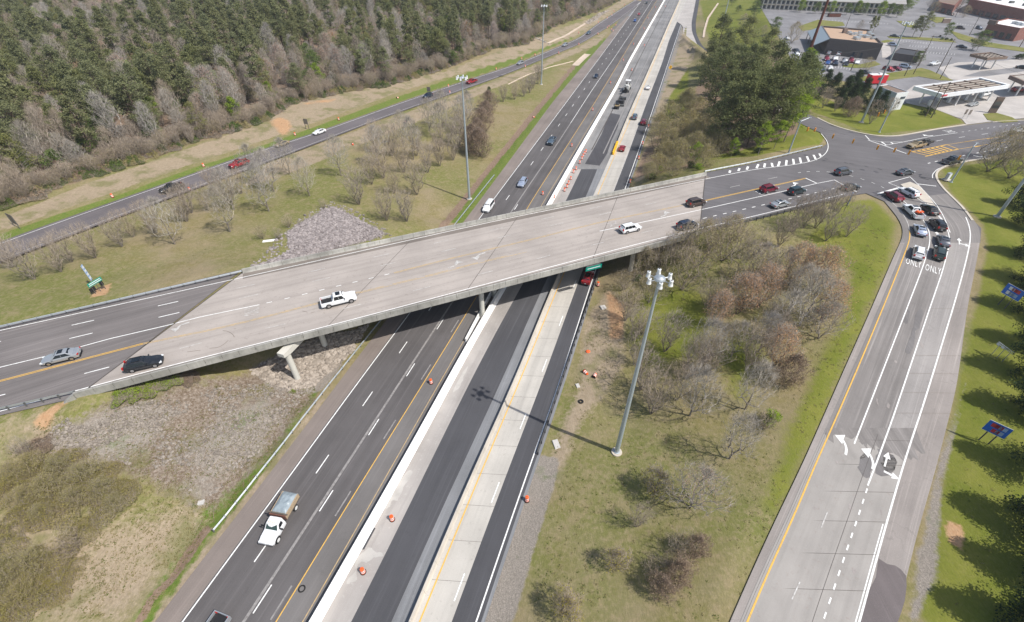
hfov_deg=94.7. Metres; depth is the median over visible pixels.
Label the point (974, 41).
bare tree
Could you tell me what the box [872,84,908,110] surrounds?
white building
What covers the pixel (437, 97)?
bare tree
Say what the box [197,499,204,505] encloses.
stone block
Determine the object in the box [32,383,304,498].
rubble
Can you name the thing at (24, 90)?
pine tree
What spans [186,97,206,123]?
bare tree
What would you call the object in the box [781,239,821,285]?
budding tree
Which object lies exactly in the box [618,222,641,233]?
sport utility vehicle
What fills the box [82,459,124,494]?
thicket
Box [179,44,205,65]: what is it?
pine tree
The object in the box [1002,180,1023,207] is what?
evergreen tree
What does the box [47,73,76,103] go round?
pine tree
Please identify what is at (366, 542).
drain inlet
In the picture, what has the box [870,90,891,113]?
evergreen tree
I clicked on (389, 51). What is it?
bare tree
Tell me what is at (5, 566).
olive bush
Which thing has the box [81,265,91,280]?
banner sign
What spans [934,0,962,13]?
brick annex
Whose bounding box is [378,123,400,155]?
bare tree
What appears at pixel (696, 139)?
brushy tree
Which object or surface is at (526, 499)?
traffic drum
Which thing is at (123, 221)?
bare tree
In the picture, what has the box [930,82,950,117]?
utility pole
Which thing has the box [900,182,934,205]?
traffic island
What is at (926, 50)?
utility pole
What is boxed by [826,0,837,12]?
leafy tree
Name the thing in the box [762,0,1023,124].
parking lot
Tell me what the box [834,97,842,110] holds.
bare tree
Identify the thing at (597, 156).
motorway milled patch
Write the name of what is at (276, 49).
bare tree
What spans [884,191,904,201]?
sport utility vehicle
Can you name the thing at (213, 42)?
pine tree
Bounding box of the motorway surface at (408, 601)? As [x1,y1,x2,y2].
[392,9,681,621]
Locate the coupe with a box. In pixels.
[618,145,625,151]
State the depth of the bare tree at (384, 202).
110.49 m
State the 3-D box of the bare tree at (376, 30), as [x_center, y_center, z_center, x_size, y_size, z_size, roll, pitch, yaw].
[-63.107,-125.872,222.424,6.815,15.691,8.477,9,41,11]
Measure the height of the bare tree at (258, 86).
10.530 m
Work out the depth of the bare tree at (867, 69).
196.26 m
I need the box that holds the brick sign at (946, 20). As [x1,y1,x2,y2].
[942,18,951,22]
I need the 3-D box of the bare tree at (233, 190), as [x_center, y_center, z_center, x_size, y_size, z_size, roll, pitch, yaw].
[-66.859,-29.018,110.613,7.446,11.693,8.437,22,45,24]
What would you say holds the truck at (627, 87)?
on the motorway milled lane at (592, 139)
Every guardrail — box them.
[0,270,242,326]
[0,390,75,410]
[211,175,493,532]
[537,262,603,454]
[704,145,822,171]
[714,198,837,228]
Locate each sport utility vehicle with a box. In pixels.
[422,92,432,98]
[517,176,527,187]
[581,271,593,285]
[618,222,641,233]
[631,113,637,119]
[640,119,646,124]
[675,219,697,230]
[685,196,706,207]
[759,183,778,193]
[786,185,806,195]
[833,167,852,175]
[882,65,894,71]
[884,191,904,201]
[887,42,898,46]
[897,187,921,197]
[899,63,911,68]
[911,245,927,260]
[928,218,947,231]
[931,245,948,260]
[1010,86,1023,91]
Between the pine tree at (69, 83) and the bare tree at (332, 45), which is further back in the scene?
the bare tree at (332, 45)
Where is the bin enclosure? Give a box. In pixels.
[891,48,920,62]
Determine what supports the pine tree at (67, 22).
on the ground
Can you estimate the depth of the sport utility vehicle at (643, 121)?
171.92 m
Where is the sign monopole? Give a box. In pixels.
[810,0,828,47]
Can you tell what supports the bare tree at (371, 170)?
on the ground
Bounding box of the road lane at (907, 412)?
[890,243,968,427]
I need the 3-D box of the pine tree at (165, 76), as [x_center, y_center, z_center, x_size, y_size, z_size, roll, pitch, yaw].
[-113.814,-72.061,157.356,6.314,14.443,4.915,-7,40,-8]
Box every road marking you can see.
[0,1,1009,621]
[0,1,1019,621]
[17,4,909,599]
[145,6,684,621]
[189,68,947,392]
[242,1,674,621]
[327,3,901,621]
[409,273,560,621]
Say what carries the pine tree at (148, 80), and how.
on the ground
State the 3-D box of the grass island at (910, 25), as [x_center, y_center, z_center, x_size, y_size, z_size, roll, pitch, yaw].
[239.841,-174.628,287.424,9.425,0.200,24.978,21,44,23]
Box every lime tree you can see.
[690,141,703,162]
[753,121,775,153]
[768,119,788,148]
[779,87,815,141]
[792,89,813,129]
[796,47,817,64]
[798,72,825,101]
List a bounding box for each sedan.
[39,347,82,365]
[274,140,289,146]
[312,128,326,134]
[770,199,789,208]
[841,183,860,191]
[892,66,902,70]
[895,168,914,175]
[912,224,927,236]
[920,204,940,215]
[935,234,950,247]
[956,44,967,47]
[966,101,979,106]
[1015,65,1023,68]
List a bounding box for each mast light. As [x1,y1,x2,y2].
[456,75,471,199]
[540,4,546,84]
[611,268,673,456]
[859,21,913,122]
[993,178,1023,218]
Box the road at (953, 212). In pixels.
[885,194,979,242]
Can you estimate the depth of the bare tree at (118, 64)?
152.49 m
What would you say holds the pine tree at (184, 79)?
on the ground
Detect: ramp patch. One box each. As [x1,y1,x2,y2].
[841,436,866,459]
[858,449,895,477]
[861,559,906,621]
[881,453,900,471]
[904,309,909,323]
[905,309,923,353]
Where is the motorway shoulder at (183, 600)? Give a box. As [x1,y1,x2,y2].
[155,16,629,621]
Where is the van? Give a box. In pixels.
[482,198,494,212]
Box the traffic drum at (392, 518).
[389,514,394,521]
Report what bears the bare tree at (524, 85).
on the ground
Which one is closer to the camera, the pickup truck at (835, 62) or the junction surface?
the junction surface
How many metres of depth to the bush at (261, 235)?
100.36 m
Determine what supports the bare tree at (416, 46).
on the ground
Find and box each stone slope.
[249,323,369,391]
[250,201,391,265]
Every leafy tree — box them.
[737,13,748,27]
[750,0,762,14]
[759,25,769,37]
[769,16,782,29]
[796,0,807,10]
[812,1,822,11]
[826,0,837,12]
[846,3,852,13]
[855,0,862,11]
[861,2,870,13]
[877,1,887,15]
[885,3,897,14]
[891,4,905,15]
[903,0,913,9]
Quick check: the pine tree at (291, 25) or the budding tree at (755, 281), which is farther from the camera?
the pine tree at (291, 25)
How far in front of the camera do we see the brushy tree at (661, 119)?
161.82 m
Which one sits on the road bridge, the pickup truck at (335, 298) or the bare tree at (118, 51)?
the pickup truck at (335, 298)
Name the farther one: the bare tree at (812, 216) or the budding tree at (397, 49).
the budding tree at (397, 49)
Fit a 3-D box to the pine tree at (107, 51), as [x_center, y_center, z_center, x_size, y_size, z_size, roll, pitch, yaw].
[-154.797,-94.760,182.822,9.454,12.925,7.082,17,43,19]
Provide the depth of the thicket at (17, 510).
55.97 m
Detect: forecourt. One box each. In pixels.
[905,71,1023,124]
[938,59,1023,75]
[946,74,984,79]
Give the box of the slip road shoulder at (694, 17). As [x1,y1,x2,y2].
[692,0,784,103]
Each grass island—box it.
[843,61,879,67]
[862,68,952,80]
[887,36,955,42]
[897,21,913,27]
[929,17,944,22]
[950,31,1023,51]
[983,113,1017,122]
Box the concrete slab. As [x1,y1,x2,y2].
[552,439,560,448]
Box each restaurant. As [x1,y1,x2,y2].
[806,26,882,59]
[983,18,1023,40]
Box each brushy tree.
[609,267,639,288]
[627,307,661,334]
[632,270,672,305]
[639,160,660,178]
[641,152,670,175]
[643,119,677,148]
[645,112,671,133]
[652,239,681,267]
[653,141,679,164]
[654,100,685,125]
[657,126,684,155]
[657,245,710,294]
[659,113,698,146]
[661,154,688,177]
[663,137,693,165]
[664,225,705,262]
[672,107,704,135]
[674,90,696,114]
[678,86,696,106]
[678,215,727,269]
[679,117,707,147]
[680,218,703,244]
[683,95,711,120]
[684,129,716,158]
[690,143,720,167]
[693,108,715,131]
[696,213,761,260]
[697,110,726,136]
[698,215,731,249]
[698,274,732,307]
[700,125,723,147]
[705,127,731,155]
[713,237,779,284]
[723,212,752,242]
[738,222,775,257]
[746,252,781,280]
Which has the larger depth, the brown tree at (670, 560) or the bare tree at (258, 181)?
the bare tree at (258, 181)
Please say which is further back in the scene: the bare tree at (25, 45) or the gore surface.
the gore surface
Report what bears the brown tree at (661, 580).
on the ground
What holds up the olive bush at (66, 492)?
on the ground
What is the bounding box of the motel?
[760,0,906,14]
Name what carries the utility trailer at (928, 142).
on the junction surface
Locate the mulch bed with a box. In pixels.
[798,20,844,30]
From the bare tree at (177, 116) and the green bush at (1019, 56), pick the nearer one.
the bare tree at (177, 116)
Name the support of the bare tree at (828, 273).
on the ground
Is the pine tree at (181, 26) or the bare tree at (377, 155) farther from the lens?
the pine tree at (181, 26)
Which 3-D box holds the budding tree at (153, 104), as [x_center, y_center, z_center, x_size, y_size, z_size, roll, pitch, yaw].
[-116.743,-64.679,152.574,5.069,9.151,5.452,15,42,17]
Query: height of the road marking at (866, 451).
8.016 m
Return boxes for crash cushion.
[612,141,617,154]
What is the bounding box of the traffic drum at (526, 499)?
[524,495,529,502]
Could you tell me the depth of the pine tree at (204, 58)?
189.48 m
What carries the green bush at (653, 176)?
on the ground
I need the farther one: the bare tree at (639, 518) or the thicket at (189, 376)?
the thicket at (189, 376)
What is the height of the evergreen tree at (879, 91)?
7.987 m
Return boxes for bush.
[0,458,33,485]
[0,480,49,515]
[0,550,36,588]
[0,566,21,606]
[0,571,44,613]
[2,447,59,484]
[10,543,55,580]
[24,470,68,503]
[24,499,59,524]
[39,451,77,485]
[53,482,94,512]
[55,454,106,496]
[81,474,122,503]
[102,489,129,514]
[107,384,138,408]
[124,382,149,403]
[135,378,165,398]
[148,376,177,394]
[165,374,183,388]
[253,225,266,237]
[279,213,294,226]
[550,581,587,621]
[597,545,632,573]
[638,460,676,503]
[649,172,656,179]
[686,161,696,167]
[693,163,704,169]
[754,147,762,152]
[763,408,782,428]
[920,107,935,114]
[1012,54,1023,59]
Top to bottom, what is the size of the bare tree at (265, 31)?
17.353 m
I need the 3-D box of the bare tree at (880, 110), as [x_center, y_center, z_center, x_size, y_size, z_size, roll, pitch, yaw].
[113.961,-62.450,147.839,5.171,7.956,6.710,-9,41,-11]
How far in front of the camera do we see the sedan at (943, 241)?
94.21 m
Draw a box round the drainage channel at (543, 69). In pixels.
[509,61,573,83]
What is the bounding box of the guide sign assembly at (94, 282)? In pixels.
[87,277,105,293]
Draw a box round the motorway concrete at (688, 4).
[678,0,694,19]
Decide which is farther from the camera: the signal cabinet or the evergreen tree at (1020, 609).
the signal cabinet
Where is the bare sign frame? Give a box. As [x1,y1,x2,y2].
[992,342,1013,361]
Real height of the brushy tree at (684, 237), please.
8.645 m
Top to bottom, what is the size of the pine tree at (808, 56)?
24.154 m
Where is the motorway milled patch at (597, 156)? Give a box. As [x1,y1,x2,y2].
[585,113,619,165]
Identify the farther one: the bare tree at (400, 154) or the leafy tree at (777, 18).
the leafy tree at (777, 18)
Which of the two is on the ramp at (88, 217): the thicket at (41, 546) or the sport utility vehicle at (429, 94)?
the sport utility vehicle at (429, 94)
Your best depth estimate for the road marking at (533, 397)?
62.11 m
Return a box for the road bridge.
[64,172,711,403]
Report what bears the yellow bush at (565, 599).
on the ground
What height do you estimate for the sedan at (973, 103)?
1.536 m
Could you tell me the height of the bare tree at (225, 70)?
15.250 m
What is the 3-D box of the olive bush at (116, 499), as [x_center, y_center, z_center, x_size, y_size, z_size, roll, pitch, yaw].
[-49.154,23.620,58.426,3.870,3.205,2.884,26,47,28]
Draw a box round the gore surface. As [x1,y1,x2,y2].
[611,6,636,31]
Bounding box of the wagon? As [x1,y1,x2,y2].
[121,354,163,372]
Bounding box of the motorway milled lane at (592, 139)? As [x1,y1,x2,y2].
[572,0,678,168]
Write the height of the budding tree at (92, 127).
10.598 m
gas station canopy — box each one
[912,77,1009,107]
[970,52,1007,69]
[1007,74,1023,95]
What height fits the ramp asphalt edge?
0.310 m
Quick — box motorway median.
[277,0,662,621]
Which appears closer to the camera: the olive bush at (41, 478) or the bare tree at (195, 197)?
the olive bush at (41, 478)
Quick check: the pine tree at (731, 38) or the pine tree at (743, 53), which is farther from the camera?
the pine tree at (731, 38)
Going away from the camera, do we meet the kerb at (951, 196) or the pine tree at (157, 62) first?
the kerb at (951, 196)
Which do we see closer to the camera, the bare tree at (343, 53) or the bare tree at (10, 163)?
the bare tree at (10, 163)
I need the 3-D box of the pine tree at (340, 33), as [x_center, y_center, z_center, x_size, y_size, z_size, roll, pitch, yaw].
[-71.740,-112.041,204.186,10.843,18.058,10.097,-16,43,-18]
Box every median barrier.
[309,0,664,621]
[465,291,491,341]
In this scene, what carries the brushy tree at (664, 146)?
on the ground
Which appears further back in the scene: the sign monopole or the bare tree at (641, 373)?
the sign monopole
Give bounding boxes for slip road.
[677,0,781,109]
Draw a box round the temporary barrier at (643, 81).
[618,0,679,142]
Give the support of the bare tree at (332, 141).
on the ground
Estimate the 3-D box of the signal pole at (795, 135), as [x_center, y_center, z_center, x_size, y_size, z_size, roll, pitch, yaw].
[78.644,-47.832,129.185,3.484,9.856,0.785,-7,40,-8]
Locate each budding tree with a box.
[21,81,44,106]
[83,115,111,146]
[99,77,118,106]
[140,41,165,65]
[144,96,160,122]
[179,101,206,137]
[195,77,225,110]
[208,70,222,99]
[224,96,241,115]
[255,57,273,90]
[262,81,274,94]
[299,42,316,60]
[301,69,312,84]
[302,52,318,73]
[307,51,325,71]
[309,62,325,80]
[321,57,342,80]
[354,43,369,71]
[361,32,376,64]
[390,38,402,58]
[422,30,436,56]
[661,460,738,517]
[724,269,772,314]
[741,242,780,276]
[748,259,792,306]
[762,321,804,370]
[763,245,808,284]
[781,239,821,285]
[787,21,805,41]
[797,242,858,287]
[801,301,855,338]
[808,276,858,320]
[976,128,1023,171]
[982,123,1023,160]
[995,134,1023,178]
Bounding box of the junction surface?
[700,115,1023,239]
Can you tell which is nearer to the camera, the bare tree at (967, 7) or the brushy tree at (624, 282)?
the brushy tree at (624, 282)
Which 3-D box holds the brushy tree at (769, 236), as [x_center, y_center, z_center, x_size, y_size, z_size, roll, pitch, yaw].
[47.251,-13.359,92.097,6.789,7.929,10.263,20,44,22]
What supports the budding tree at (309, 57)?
on the ground
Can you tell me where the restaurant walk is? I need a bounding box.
[881,43,890,57]
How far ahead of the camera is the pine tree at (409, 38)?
218.33 m
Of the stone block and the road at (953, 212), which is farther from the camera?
the road at (953, 212)
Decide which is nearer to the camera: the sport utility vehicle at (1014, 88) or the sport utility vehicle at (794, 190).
the sport utility vehicle at (794, 190)
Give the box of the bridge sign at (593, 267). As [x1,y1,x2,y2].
[586,263,601,270]
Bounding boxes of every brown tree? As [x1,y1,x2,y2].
[459,123,482,151]
[463,127,492,157]
[469,106,494,130]
[469,118,486,138]
[476,89,498,110]
[476,100,493,121]
[639,553,671,576]
[642,568,681,609]
[657,546,684,567]
[662,550,701,595]
[665,526,707,553]
[679,528,714,565]
[759,407,780,432]
[770,352,816,389]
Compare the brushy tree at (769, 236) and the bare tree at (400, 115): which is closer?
the brushy tree at (769, 236)
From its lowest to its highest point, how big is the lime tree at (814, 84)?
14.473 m
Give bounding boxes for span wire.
[801,122,977,162]
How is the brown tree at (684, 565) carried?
on the ground
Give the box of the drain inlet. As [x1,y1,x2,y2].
[362,528,374,549]
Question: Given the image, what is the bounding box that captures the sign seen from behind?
[5,213,19,227]
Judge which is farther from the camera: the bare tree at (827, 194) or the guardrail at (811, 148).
the guardrail at (811, 148)
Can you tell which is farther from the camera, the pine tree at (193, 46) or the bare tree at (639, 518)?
the pine tree at (193, 46)
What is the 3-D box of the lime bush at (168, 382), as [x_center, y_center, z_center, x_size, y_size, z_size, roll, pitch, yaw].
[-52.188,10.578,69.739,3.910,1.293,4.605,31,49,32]
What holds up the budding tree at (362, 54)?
on the ground
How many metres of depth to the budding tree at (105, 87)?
160.81 m
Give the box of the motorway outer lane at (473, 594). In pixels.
[452,22,680,621]
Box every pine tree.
[0,59,21,85]
[0,71,40,143]
[0,82,32,135]
[0,119,32,165]
[0,132,25,177]
[1,57,28,88]
[4,53,31,85]
[6,38,31,69]
[14,44,33,63]
[15,84,44,115]
[24,54,59,96]
[24,65,58,102]
[30,46,43,72]
[37,44,73,70]
[40,103,73,149]
[47,63,61,93]
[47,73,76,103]
[49,59,90,112]
[52,75,99,136]
[62,17,91,52]
[67,45,101,81]
[69,41,80,57]
[70,69,90,102]
[71,51,104,91]
[75,68,101,94]
[76,18,108,61]
[79,60,115,121]
[81,83,114,138]
[81,93,112,143]
[88,51,108,79]
[90,5,123,57]
[98,60,110,84]
[102,48,118,67]
[102,61,135,104]
[103,70,152,130]
[104,59,145,96]
[111,84,138,128]
[121,62,152,117]
[126,42,136,64]
[130,99,161,127]
[131,32,151,65]
[131,49,161,93]
[132,54,156,94]
[132,67,154,100]
[134,61,155,98]
[147,42,171,78]
[147,54,168,84]
[147,54,182,93]
[158,20,178,62]
[158,71,181,98]
[162,40,188,96]
[172,62,201,110]
[173,22,196,47]
[177,29,198,57]
[178,51,199,75]
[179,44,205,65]
[184,29,204,58]
[187,43,197,65]
[191,57,207,85]
[192,23,218,84]
[197,35,208,60]
[200,29,222,63]
[209,29,225,56]
[214,56,239,102]
[215,15,233,48]
[224,44,240,79]
[227,32,240,51]
[234,46,249,84]
[237,30,268,96]
[240,19,262,46]
[245,26,264,54]
[247,25,258,51]
[250,35,268,58]
[267,0,286,56]
[282,19,300,50]
[283,37,291,60]
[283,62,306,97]
[286,35,303,68]
[296,3,312,43]
[313,27,334,48]
[331,29,355,73]
[338,32,353,68]
[343,9,362,59]
[352,26,364,53]
[355,50,364,73]
[362,37,379,71]
[372,33,380,46]
[375,46,392,78]
[379,16,402,64]
[380,22,397,53]
[397,33,415,58]
[400,6,413,45]
[401,47,415,67]
[411,11,424,62]
[420,21,430,54]
[426,28,450,56]
[431,27,441,54]
[436,20,445,44]
[440,38,451,56]
[449,5,459,36]
[453,30,462,53]
[695,38,720,80]
[697,45,741,108]
[700,46,727,98]
[705,68,748,127]
[705,81,745,148]
[706,13,734,57]
[713,29,738,78]
[713,70,769,150]
[720,43,755,103]
[721,41,743,85]
[726,14,760,69]
[731,60,767,121]
[732,72,782,146]
[738,43,774,103]
[741,42,763,85]
[744,61,795,127]
[749,54,809,144]
[753,26,782,68]
[762,38,791,83]
[771,49,824,134]
[778,55,826,117]
[869,15,876,28]
[873,16,880,30]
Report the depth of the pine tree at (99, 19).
181.27 m
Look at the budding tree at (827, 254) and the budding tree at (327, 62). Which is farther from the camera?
the budding tree at (327, 62)
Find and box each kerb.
[818,118,965,136]
[935,158,991,220]
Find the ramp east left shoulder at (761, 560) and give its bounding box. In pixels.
[730,243,903,621]
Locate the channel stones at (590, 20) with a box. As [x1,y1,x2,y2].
[535,10,608,43]
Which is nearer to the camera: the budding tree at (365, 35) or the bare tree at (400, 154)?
the bare tree at (400, 154)
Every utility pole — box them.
[918,36,934,65]
[924,84,942,116]
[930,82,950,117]
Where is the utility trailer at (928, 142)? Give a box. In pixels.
[921,138,934,145]
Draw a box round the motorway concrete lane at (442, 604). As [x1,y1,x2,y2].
[415,0,685,621]
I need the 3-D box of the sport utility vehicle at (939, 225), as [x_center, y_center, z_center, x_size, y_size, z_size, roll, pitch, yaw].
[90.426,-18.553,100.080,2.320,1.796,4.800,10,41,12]
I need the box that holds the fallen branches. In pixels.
[89,383,319,531]
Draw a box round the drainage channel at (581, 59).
[572,54,589,65]
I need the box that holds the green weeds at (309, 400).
[5,76,1023,619]
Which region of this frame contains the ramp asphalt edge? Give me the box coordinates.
[826,428,924,460]
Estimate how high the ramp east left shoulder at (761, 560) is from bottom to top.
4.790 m
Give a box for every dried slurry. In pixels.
[346,571,356,583]
[354,547,383,568]
[384,470,412,509]
[453,366,467,391]
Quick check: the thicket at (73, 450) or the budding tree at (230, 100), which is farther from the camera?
the budding tree at (230, 100)
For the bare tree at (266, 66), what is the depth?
182.36 m
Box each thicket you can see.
[0,457,50,504]
[0,473,31,508]
[0,495,47,532]
[0,514,30,561]
[0,543,49,610]
[0,570,36,608]
[0,571,63,621]
[0,599,27,621]
[1,435,33,455]
[9,478,82,533]
[16,433,54,458]
[16,540,80,596]
[18,486,53,512]
[21,558,72,612]
[27,448,89,500]
[37,566,84,610]
[46,523,83,560]
[50,478,93,516]
[52,555,89,586]
[55,446,90,470]
[59,462,113,512]
[59,511,106,546]
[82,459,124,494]
[87,483,136,528]
[105,476,142,505]
[176,370,193,386]
[186,369,200,382]
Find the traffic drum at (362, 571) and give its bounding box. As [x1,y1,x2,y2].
[360,567,365,574]
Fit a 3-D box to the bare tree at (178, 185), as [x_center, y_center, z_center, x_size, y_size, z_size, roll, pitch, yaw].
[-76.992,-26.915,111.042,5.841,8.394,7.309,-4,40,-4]
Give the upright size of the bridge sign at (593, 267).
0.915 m
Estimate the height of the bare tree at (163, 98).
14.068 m
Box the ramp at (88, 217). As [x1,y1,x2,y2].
[0,0,641,261]
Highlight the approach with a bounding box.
[0,270,239,414]
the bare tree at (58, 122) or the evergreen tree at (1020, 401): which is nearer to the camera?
the evergreen tree at (1020, 401)
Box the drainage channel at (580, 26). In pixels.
[547,23,585,42]
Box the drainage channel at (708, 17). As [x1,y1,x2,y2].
[703,3,718,36]
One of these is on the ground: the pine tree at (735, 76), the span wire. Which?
the pine tree at (735, 76)
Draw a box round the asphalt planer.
[618,95,625,105]
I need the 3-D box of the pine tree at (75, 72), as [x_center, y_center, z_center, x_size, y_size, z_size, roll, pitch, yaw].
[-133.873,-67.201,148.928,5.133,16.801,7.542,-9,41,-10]
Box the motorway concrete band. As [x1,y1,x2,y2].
[321,169,580,621]
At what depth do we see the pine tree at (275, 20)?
212.08 m
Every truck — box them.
[158,182,184,193]
[206,610,231,621]
[228,158,249,168]
[258,491,299,546]
[320,291,356,308]
[466,78,477,83]
[547,136,556,144]
[623,79,630,92]
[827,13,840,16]
[832,60,838,65]
[902,204,925,219]
[906,140,926,149]
[928,60,940,65]
[941,155,963,164]
[974,91,990,95]
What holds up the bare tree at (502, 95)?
on the ground
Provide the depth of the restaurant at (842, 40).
222.86 m
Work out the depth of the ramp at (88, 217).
146.07 m
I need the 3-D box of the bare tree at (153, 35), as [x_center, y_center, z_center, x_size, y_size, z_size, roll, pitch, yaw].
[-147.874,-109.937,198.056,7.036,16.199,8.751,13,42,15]
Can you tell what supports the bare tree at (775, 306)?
on the ground
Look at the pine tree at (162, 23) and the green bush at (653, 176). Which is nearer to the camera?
the green bush at (653, 176)
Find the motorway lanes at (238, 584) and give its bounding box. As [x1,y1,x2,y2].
[180,0,656,621]
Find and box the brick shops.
[965,0,1023,19]
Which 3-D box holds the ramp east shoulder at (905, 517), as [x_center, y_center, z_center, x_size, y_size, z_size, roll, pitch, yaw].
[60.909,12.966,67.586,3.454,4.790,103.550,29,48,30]
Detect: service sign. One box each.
[978,420,1013,444]
[997,283,1023,308]
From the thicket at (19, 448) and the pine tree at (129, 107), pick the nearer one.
the thicket at (19, 448)
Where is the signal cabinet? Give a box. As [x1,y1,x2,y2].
[941,172,952,180]
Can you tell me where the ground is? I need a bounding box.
[0,0,1023,621]
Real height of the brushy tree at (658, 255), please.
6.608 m
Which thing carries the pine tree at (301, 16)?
on the ground
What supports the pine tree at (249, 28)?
on the ground
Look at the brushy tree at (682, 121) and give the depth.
145.43 m
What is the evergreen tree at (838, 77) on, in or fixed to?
on the ground
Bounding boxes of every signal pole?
[788,117,811,152]
[878,100,894,132]
[949,143,978,182]
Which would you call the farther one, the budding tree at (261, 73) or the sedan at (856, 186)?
the budding tree at (261, 73)
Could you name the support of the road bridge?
on the ground
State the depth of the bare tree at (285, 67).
176.57 m
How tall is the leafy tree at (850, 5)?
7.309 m
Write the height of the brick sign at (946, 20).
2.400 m
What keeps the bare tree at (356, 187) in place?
on the ground
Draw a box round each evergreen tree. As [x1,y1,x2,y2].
[816,82,825,99]
[819,68,834,90]
[824,72,843,93]
[832,87,847,106]
[836,74,855,97]
[843,80,863,108]
[853,69,864,87]
[853,77,873,102]
[862,85,882,109]
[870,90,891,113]
[992,582,1023,621]
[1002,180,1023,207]
[1004,490,1023,532]
[1006,377,1023,416]
[1007,341,1023,378]
[1007,442,1023,463]
[1008,200,1023,228]
[1009,263,1023,289]
[1010,282,1023,313]
[1012,321,1023,343]
[1014,234,1023,257]
[1018,546,1023,582]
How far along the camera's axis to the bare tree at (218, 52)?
178.22 m
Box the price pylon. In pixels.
[988,97,1005,112]
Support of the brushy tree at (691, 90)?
on the ground
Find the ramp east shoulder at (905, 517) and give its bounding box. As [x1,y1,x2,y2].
[869,243,979,589]
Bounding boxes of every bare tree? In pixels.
[0,111,22,140]
[0,232,14,267]
[1,157,27,184]
[6,118,52,167]
[7,75,36,116]
[17,64,42,102]
[19,40,47,80]
[19,99,60,154]
[21,104,63,160]
[31,49,52,78]
[33,107,61,145]
[36,33,68,65]
[42,93,68,124]
[44,106,80,148]
[47,131,76,169]
[49,96,86,144]
[60,139,86,162]
[62,220,98,257]
[85,89,124,142]
[91,216,126,246]
[96,125,120,159]
[104,208,137,236]
[105,52,131,67]
[108,58,138,96]
[114,47,130,63]
[119,119,143,150]
[124,28,149,53]
[127,199,156,233]
[134,100,160,136]
[147,27,164,45]
[153,77,181,121]
[154,88,180,120]
[156,186,192,221]
[165,35,180,61]
[168,109,183,124]
[170,181,192,212]
[175,37,190,63]
[184,64,205,110]
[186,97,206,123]
[186,180,208,209]
[188,92,208,122]
[191,63,219,98]
[197,78,219,113]
[197,167,220,194]
[201,183,234,231]
[204,64,220,101]
[207,165,240,209]
[209,45,234,67]
[213,176,232,202]
[214,65,238,98]
[216,69,239,114]
[218,58,236,72]
[224,168,244,193]
[232,141,265,180]
[234,162,280,210]
[236,62,251,95]
[238,50,258,81]
[239,61,257,87]
[246,45,264,81]
[253,145,282,191]
[254,83,268,102]
[257,47,271,66]
[257,58,275,82]
[258,26,275,68]
[261,22,274,50]
[267,42,288,72]
[268,135,295,173]
[273,49,292,83]
[280,64,297,88]
[285,34,297,56]
[286,41,305,82]
[288,155,315,195]
[307,68,317,89]
[316,46,326,66]
[317,31,331,54]
[319,133,349,175]
[320,43,331,58]
[326,46,344,75]
[328,42,340,60]
[330,63,342,84]
[335,164,369,204]
[338,44,355,74]
[350,33,363,61]
[354,41,373,70]
[356,154,377,184]
[360,123,387,164]
[361,118,383,145]
[366,141,389,177]
[370,26,381,49]
[370,186,393,220]
[377,162,402,192]
[378,28,390,53]
[378,39,392,66]
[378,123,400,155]
[384,39,395,60]
[388,109,413,142]
[388,137,415,172]
[392,187,414,221]
[394,18,404,56]
[397,115,421,159]
[402,159,425,194]
[406,126,423,155]
[412,38,422,61]
[416,97,437,130]
[416,140,433,172]
[426,101,449,137]
[427,88,453,126]
[428,124,445,150]
[429,138,446,165]
[439,131,461,159]
[440,117,457,142]
[445,114,466,146]
[448,93,470,128]
[448,107,468,129]
[459,90,474,121]
[464,30,471,47]
[498,85,506,101]
[510,81,519,98]
[519,77,529,96]
[525,75,534,92]
[529,65,543,83]
[530,72,537,87]
[614,283,644,320]
[624,330,651,364]
[626,303,650,340]
[629,501,657,527]
[631,342,666,390]
[638,366,679,413]
[655,307,692,351]
[664,359,706,400]
[676,360,728,419]
[679,330,715,379]
[687,316,737,368]
[692,333,736,373]
[720,408,764,459]
[724,318,760,356]
[734,353,781,408]
[740,320,782,370]
[749,310,786,350]
[760,297,797,340]
[763,287,817,332]
[773,213,806,245]
[778,262,824,310]
[785,193,821,231]
[789,266,846,324]
[799,191,834,227]
[808,187,847,228]
[820,86,836,107]
[821,208,854,240]
[830,181,858,216]
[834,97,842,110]
[841,96,865,116]
[844,201,872,236]
[855,20,866,28]
[858,57,873,71]
[866,98,888,123]
[887,96,900,115]
[913,50,926,63]
[929,1,941,11]
[943,22,956,36]
[960,5,972,16]
[968,35,982,48]
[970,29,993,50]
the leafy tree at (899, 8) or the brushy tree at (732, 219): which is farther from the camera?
the leafy tree at (899, 8)
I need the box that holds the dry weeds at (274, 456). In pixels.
[0,50,1017,620]
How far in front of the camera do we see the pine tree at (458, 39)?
228.88 m
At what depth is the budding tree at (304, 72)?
184.61 m
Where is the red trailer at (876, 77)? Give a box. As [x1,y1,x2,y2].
[864,73,888,84]

